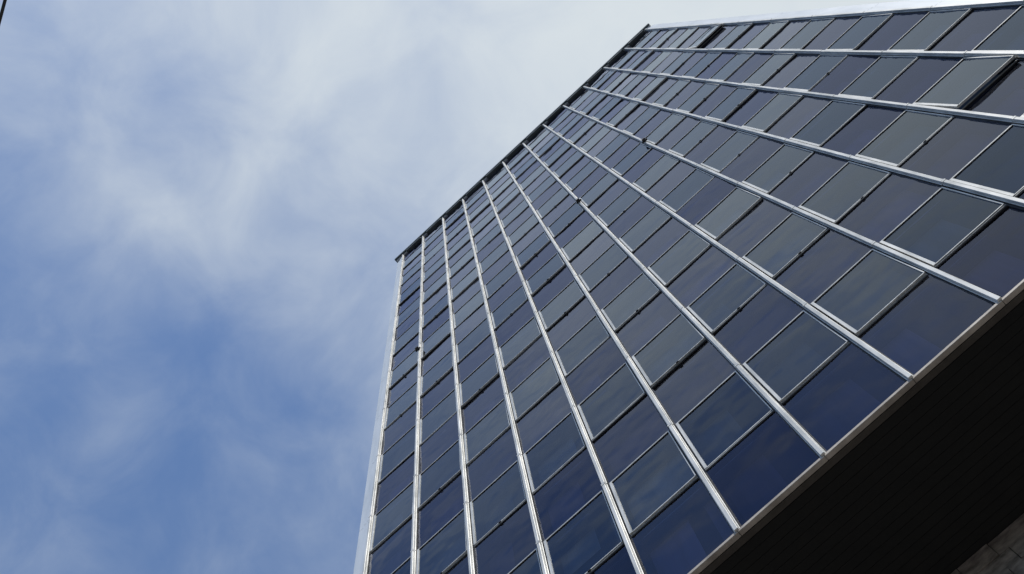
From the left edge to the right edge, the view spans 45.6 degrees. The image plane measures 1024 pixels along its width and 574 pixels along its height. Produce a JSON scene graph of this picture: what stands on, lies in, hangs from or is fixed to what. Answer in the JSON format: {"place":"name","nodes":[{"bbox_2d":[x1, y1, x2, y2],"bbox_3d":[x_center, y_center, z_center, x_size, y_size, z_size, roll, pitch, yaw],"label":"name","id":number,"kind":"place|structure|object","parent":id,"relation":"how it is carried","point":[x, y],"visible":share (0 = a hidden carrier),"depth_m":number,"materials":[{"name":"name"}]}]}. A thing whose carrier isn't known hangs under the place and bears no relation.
{"place":"outdoors","nodes":[
{"label":"outdoors","id":0,"kind":"place"},
{"bbox_2d":[0,0,905,573],"label":"sky","id":1,"kind":"structure","parent":0,"point":[208,208],"materials":[{"name":"blue"}]},
{"bbox_2d":[397,25,649,261],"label":"parapet flashing","id":2,"kind":"object","parent":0,"point":[505,160],"visible":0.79,"depth_m":55.46,"materials":[{"name":"grey metal"}]},
{"bbox_2d":[688,279,1023,573],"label":"bottom sill","id":3,"kind":"structure","parent":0,"point":[905,387],"depth_m":13.15,"materials":[{"name":"silver metal"}]},
{"bbox_2d":[951,513,1023,573],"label":"podium stone wall","id":4,"kind":"structure","parent":0,"point":[1003,544],"depth_m":13.23,"materials":[{"name":"grey stone"}]},
{"bbox_3d":[9.796,9.448,8.072,15.560,13.778,13.430,-43,-79,5],"label":"podium","id":5,"kind":"object","parent":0,"visible":0},
{"bbox_2d":[710,299,1023,573],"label":"soffit backing","id":6,"kind":"object","parent":5,"relation":"on","point":[906,470],"visible":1,"depth_m":13.29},
{"bbox_2d":[398,22,1014,573],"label":"window panes","id":7,"kind":"structure","parent":6,"relation":"on","point":[750,408],"depth_m":16.55,"materials":[{"name":"blue glass"}]},
{"bbox_2d":[353,0,1001,573],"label":"edge cladding","id":8,"kind":"structure","parent":7,"relation":"attached to","point":[359,558],"depth_m":29.84,"materials":[{"name":"white metal"}]},
{"bbox_2d":[395,23,650,262],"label":"parapet cap","id":9,"kind":"object","parent":8,"relation":"on","point":[528,137],"visible":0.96,"depth_m":55.35,"materials":[{"name":"black metal"}]},
{"bbox_2d":[362,0,1023,573],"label":"mullions","id":10,"kind":"object","parent":8,"relation":"attached to","point":[798,428],"visible":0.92,"depth_m":21.78,"materials":[{"name":"metal"}]},
{"bbox_2d":[415,138,647,351],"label":"cradle brackets","id":11,"kind":"object","parent":10,"relation":"attached to","point":[578,200],"visible":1,"depth_m":34.40,"materials":[{"name":"black metal"}]},
{"bbox_2d":[367,5,1023,573],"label":"gaskets","id":12,"kind":"object","parent":10,"relation":"attached to","point":[699,483],"visible":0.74,"depth_m":22.45,"materials":[{"name":"black rubber"}]},
{"bbox_2d":[368,6,1023,573],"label":"fixed glazing","id":13,"kind":"structure","parent":10,"relation":"attached to","point":[914,332],"depth_m":21.12,"materials":[{"name":"blue glass"}]},
{"bbox_2d":[369,5,1023,573],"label":"casement frames","id":14,"kind":"structure","parent":10,"relation":"attached to","point":[765,385],"depth_m":22.68,"materials":[{"name":"grey metal"}]},
{"bbox_2d":[399,35,925,573],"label":"window stays","id":15,"kind":"object","parent":14,"relation":"attached to","point":[607,273],"depth_m":25.64,"materials":[{"name":"black metal"}]},
{"bbox_2d":[372,15,1023,573],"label":"casement glazing","id":16,"kind":"structure","parent":14,"relation":"in","point":[874,283],"depth_m":22.85,"materials":[{"name":"blue glass"}]},
{"bbox_2d":[369,0,1023,551],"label":"mullion sleeves","id":17,"kind":"object","parent":10,"relation":"attached to","point":[615,238],"visible":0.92,"depth_m":23.99,"materials":[{"name":"metal"}]},
{"bbox_2d":[370,6,1023,573],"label":"transoms","id":18,"kind":"object","parent":10,"relation":"attached to","point":[754,360],"visible":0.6,"depth_m":23.67,"materials":[{"name":"metal"}]},
{"bbox_2d":[397,26,1002,573],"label":"blinds fixed","id":19,"kind":"object","parent":7,"relation":"attached to","point":[841,412],"visible":0.1,"depth_m":15.00,"materials":[{"name":"grey fabric"}]},
{"bbox_2d":[391,13,1023,573],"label":"window reveals","id":20,"kind":"structure","parent":7,"relation":"attached to","point":[799,411],"depth_m":22.48,"materials":[{"name":"grey metal"}]},
{"bbox_2d":[399,24,1023,573],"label":"blinds casement","id":21,"kind":"object","parent":20,"relation":"attached to","point":[725,430],"visible":0.06,"depth_m":16.96,"materials":[{"name":"grey fabric"}]},
{"bbox_2d":[699,289,1023,573],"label":"bottom drip rail","id":22,"kind":"object","parent":6,"relation":"attached to","point":[866,431],"visible":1,"depth_m":13.14,"materials":[{"name":"grey metal"}]},
{"bbox_2d":[711,300,1023,573],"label":"soffit slats","id":23,"kind":"object","parent":6,"relation":"attached to","point":[913,470],"visible":1,"depth_m":13.31,"materials":[{"name":"black metal"}]},
{"label":"ground","id":24,"kind":"structure","parent":0,"visible":0},
{"bbox_3d":[2.035,-14.873,0.669,0.340,10.000,0.340,-43,-79,5],"label":"cable pole","id":25,"kind":"object","parent":24,"relation":"on","visible":0},
{"bbox_2d":[0,0,6,23],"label":"overhead cable","id":26,"kind":"object","parent":25,"relation":"attached to","point":[2,8],"visible":1,"depth_m":7.61,"materials":[{"name":"rubber"}]}
]}

